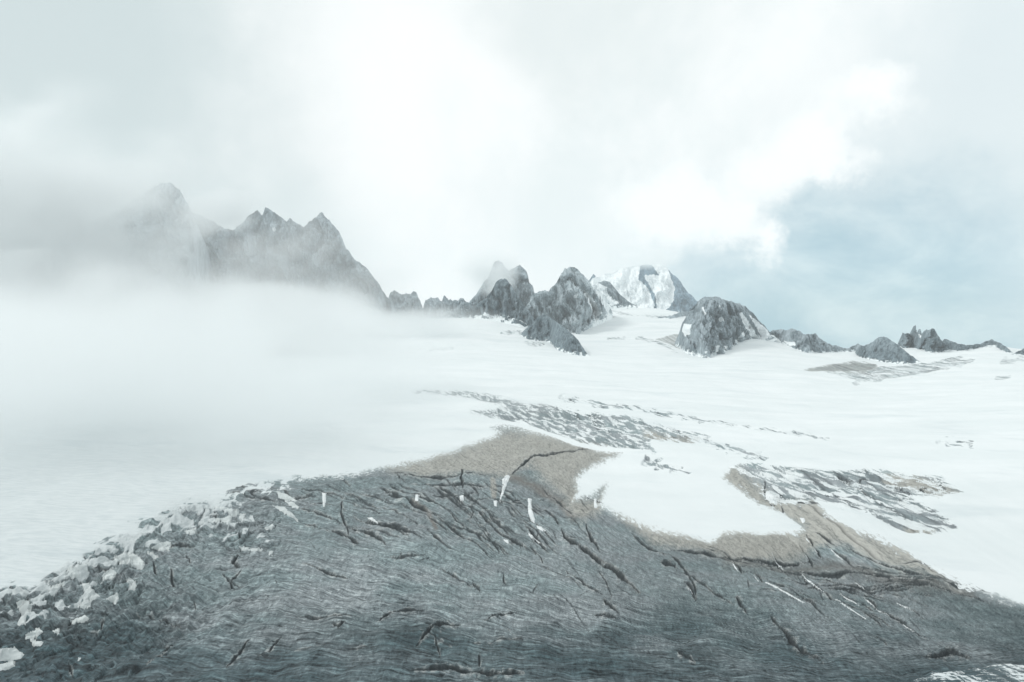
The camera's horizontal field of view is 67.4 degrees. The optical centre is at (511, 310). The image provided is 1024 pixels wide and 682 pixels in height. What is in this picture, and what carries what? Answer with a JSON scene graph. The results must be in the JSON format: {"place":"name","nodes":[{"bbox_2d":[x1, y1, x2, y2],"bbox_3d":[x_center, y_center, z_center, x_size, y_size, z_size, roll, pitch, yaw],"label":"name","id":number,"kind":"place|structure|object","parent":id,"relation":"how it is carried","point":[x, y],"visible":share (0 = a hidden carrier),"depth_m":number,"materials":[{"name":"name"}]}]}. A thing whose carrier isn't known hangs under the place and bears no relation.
{"place":"outdoors","nodes":[
{"label":"outdoors","id":0,"kind":"place"},
{"bbox_2d":[469,261,533,307],"bbox_3d":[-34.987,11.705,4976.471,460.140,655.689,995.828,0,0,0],"label":"misty peak","id":1,"kind":"structure","parent":0,"point":[516,277],"depth_m":4783.78,"materials":[{"name":"grey stone"}]},
{"bbox_2d":[0,308,1023,681],"bbox_3d":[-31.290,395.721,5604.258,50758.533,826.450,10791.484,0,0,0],"label":"glacier","id":2,"kind":"object","parent":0,"point":[894,486],"visible":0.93,"depth_m":852.60,"materials":[{"name":"white snow"}]},
{"bbox_2d":[0,660,14,669],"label":"snow patch","id":3,"kind":"object","parent":2,"relation":"on","point":[9,664],"visible":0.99,"depth_m":495.51,"materials":[{"name":"white snow"}]},
{"bbox_2d":[0,646,23,660],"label":"snow patch","id":4,"kind":"object","parent":2,"relation":"on","point":[8,654],"visible":0.99,"depth_m":514.76,"materials":[{"name":"white snow"}]},
{"bbox_2d":[16,599,31,625],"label":"snow patch","id":5,"kind":"object","parent":2,"relation":"on","point":[24,607],"visible":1,"depth_m":588.15,"materials":[{"name":"white snow"}]},
{"bbox_2d":[25,627,42,639],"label":"snow patch","id":6,"kind":"object","parent":2,"relation":"on","point":[36,633],"visible":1,"depth_m":545.52,"materials":[{"name":"white snow"}]},
{"bbox_2d":[30,638,42,646],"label":"snow patch","id":7,"kind":"object","parent":2,"relation":"on","point":[36,643],"visible":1,"depth_m":531.50,"materials":[{"name":"white snow"}]},
{"bbox_2d":[48,581,64,590],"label":"snow patch","id":8,"kind":"object","parent":2,"relation":"on","point":[56,586],"visible":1,"depth_m":634.93,"materials":[{"name":"white snow"}]},
{"bbox_2d":[68,560,83,578],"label":"snow patch","id":9,"kind":"object","parent":2,"relation":"on","point":[73,572],"visible":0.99,"depth_m":653.84,"materials":[{"name":"white snow"}]},
{"bbox_2d":[71,615,88,624],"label":"snow patch","id":10,"kind":"object","parent":2,"relation":"on","point":[84,618],"visible":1,"depth_m":576.11,"materials":[{"name":"white snow"}]},
{"bbox_2d":[78,583,99,608],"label":"snow patch","id":11,"kind":"object","parent":2,"relation":"on","point":[90,593],"visible":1,"depth_m":620.95,"materials":[{"name":"white snow"}]},
{"bbox_2d":[102,568,115,580],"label":"snow patch","id":12,"kind":"object","parent":2,"relation":"on","point":[110,573],"visible":1,"depth_m":660.98,"materials":[{"name":"white snow"}]},
{"bbox_2d":[106,593,118,603],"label":"snow patch","id":13,"kind":"object","parent":2,"relation":"on","point":[114,599],"visible":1,"depth_m":618.35,"materials":[{"name":"white snow"}]},
{"bbox_2d":[23,183,212,337],"bbox_3d":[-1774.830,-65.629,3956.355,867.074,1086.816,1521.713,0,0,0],"label":"rock tower","id":14,"kind":"structure","parent":2,"relation":"on","point":[141,265],"depth_m":3467.34,"materials":[{"name":"stone"}]},
{"bbox_2d":[113,552,144,569],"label":"snow patch","id":15,"kind":"object","parent":2,"relation":"on","point":[134,560],"visible":1,"depth_m":692.92,"materials":[{"name":"white snow"}]},
{"bbox_2d":[125,578,136,590],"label":"snow patch","id":16,"kind":"object","parent":2,"relation":"on","point":[132,584],"visible":0.99,"depth_m":641.02,"materials":[{"name":"white snow"}]},
{"bbox_2d":[147,551,157,558],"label":"snow patch","id":17,"kind":"object","parent":2,"relation":"on","point":[153,555],"visible":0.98,"depth_m":699.92,"materials":[{"name":"white snow"}]},
{"bbox_2d":[152,541,170,551],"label":"snow patch","id":18,"kind":"object","parent":2,"relation":"on","point":[164,546],"visible":1,"depth_m":731.20,"materials":[{"name":"white snow"}]},
{"bbox_2d":[184,527,197,534],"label":"snow patch","id":19,"kind":"object","parent":2,"relation":"on","point":[192,531],"visible":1,"depth_m":761.68,"materials":[{"name":"white snow"}]},
{"bbox_2d":[209,506,238,529],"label":"snow patch","id":20,"kind":"object","parent":2,"relation":"on","point":[232,513],"visible":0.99,"depth_m":822.73,"materials":[{"name":"white snow"}]},
{"bbox_2d":[238,513,245,521],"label":"snow patch","id":21,"kind":"object","parent":2,"relation":"on","point":[241,516],"visible":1,"depth_m":816.75,"materials":[{"name":"white snow"}]},
{"bbox_2d":[239,546,262,551],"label":"snow patch","id":22,"kind":"object","parent":2,"relation":"on","point":[243,548],"visible":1,"depth_m":719.57,"materials":[{"name":"white snow"}]},
{"bbox_2d":[265,524,274,529],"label":"snow patch","id":23,"kind":"object","parent":2,"relation":"on","point":[271,526],"visible":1,"depth_m":783.83,"materials":[{"name":"white snow"}]},
{"bbox_2d":[273,506,298,521],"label":"snow patch","id":24,"kind":"object","parent":2,"relation":"on","point":[285,511],"visible":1,"depth_m":825.10,"materials":[{"name":"white snow"}]},
{"bbox_2d":[276,491,296,501],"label":"snow patch","id":25,"kind":"object","parent":2,"relation":"on","point":[284,496],"visible":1,"depth_m":876.27,"materials":[{"name":"white snow"}]},
{"bbox_2d":[285,500,298,508],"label":"snow patch","id":26,"kind":"object","parent":2,"relation":"on","point":[293,504],"visible":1,"depth_m":850.75,"materials":[{"name":"white snow"}]},
{"bbox_2d":[190,207,397,330],"bbox_3d":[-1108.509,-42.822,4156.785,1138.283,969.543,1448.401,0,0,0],"label":"rock ridge","id":27,"kind":"object","parent":2,"relation":"on","point":[271,270],"visible":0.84,"depth_m":3741.27,"materials":[{"name":"grey stone"}]},
{"bbox_2d":[322,492,326,506],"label":"snow plug","id":28,"kind":"object","parent":2,"relation":"on","point":[324,498],"visible":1,"depth_m":875.51,"materials":[{"name":"white snow"}]},
{"bbox_2d":[389,290,423,322],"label":"rock pinnacles","id":29,"kind":"object","parent":2,"relation":"on","point":[408,307],"visible":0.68,"depth_m":3819.98,"materials":[{"name":"grey stone"}]},
{"bbox_2d":[423,295,473,320],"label":"rock crest","id":30,"kind":"object","parent":2,"relation":"on","point":[437,308],"visible":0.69,"depth_m":3835.18,"materials":[{"name":"grey stone"}]},
{"bbox_2d":[473,278,534,327],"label":"rock pyramid","id":31,"kind":"object","parent":2,"relation":"on","point":[501,302],"visible":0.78,"depth_m":3646.13,"materials":[{"name":"stone"}]},
{"bbox_2d":[499,475,509,501],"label":"snow plug","id":32,"kind":"object","parent":2,"relation":"on","point":[505,480],"visible":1,"depth_m":940.50,"materials":[{"name":"white snow"}]},
{"bbox_2d":[527,498,534,522],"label":"snow plug","id":33,"kind":"object","parent":2,"relation":"on","point":[530,512],"visible":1,"depth_m":828.52,"materials":[{"name":"white snow"}]},
{"bbox_2d":[521,315,588,356],"bbox_3d":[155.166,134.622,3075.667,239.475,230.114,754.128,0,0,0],"label":"dark nunatak","id":34,"kind":"structure","parent":2,"relation":"on","point":[555,334],"depth_m":3034.24,"materials":[{"name":"stone"}]},
{"bbox_2d":[593,281,635,309],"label":"rock rib","id":35,"kind":"object","parent":2,"relation":"on","point":[614,298],"visible":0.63,"depth_m":4506.34,"materials":[{"name":"grey stone"}]},
{"bbox_2d":[589,264,697,311],"bbox_3d":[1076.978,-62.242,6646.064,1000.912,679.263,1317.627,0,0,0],"label":"snow peak","id":36,"kind":"structure","parent":2,"relation":"on","point":[658,286],"depth_m":6440.57,"materials":[{"name":"white snow"}]},
{"bbox_2d":[658,311,687,318],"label":"rock band","id":37,"kind":"object","parent":2,"relation":"on","point":[681,314],"visible":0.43,"depth_m":3955.63,"materials":[{"name":"grey stone"}]},
{"bbox_2d":[675,297,776,357],"bbox_3d":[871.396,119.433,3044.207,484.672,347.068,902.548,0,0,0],"label":"rock dome","id":38,"kind":"object","parent":2,"relation":"on","point":[711,326],"visible":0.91,"depth_m":2924.94,"materials":[{"name":"grey stone"}]},
{"bbox_2d":[765,491,780,501],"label":"snow plug","id":39,"kind":"object","parent":2,"relation":"on","point":[771,495],"visible":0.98,"depth_m":918.88,"materials":[{"name":"white snow"}]},
{"bbox_2d":[765,582,804,602],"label":"snow line","id":40,"kind":"object","parent":2,"relation":"on","point":[785,592],"visible":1,"depth_m":619.76,"materials":[{"name":"white snow"}]},
{"bbox_2d":[770,328,861,352],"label":"rock shoulder","id":41,"kind":"object","parent":2,"relation":"on","point":[800,340],"visible":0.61,"depth_m":3089.99,"materials":[{"name":"grey stone"}]},
{"bbox_2d":[835,599,865,618],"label":"snow line","id":42,"kind":"object","parent":2,"relation":"on","point":[848,608],"visible":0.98,"depth_m":595.89,"materials":[{"name":"white snow"}]},
{"bbox_2d":[855,337,920,363],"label":"scree cone","id":43,"kind":"object","parent":2,"relation":"on","point":[884,349],"visible":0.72,"depth_m":2790.76,"materials":[{"name":"stone"}]},
{"bbox_2d":[897,325,945,352],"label":"spiky crag","id":44,"kind":"structure","parent":2,"relation":"on","point":[926,340],"depth_m":3057.00,"materials":[{"name":"stone"}]},
{"bbox_2d":[943,339,1012,352],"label":"rock skyline","id":45,"kind":"object","parent":2,"relation":"on","point":[951,346],"visible":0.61,"depth_m":2995.93,"materials":[{"name":"stone"}]},
{"bbox_2d":[1011,348,1023,354],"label":"rock tips","id":46,"kind":"object","parent":2,"relation":"on","point":[1020,352],"visible":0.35,"depth_m":2850.34,"materials":[{"name":"stone"}]},
{"bbox_2d":[0,0,1023,348],"label":"sky","id":47,"kind":"structure","parent":0,"point":[848,173],"materials":[{"name":"white"}]},
{"bbox_2d":[525,267,612,333],"bbox_3d":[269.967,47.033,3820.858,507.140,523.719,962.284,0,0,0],"label":"granite peak","id":48,"kind":"structure","parent":0,"point":[572,300],"depth_m":3669.59,"materials":[{"name":"grey stone"}]}
]}

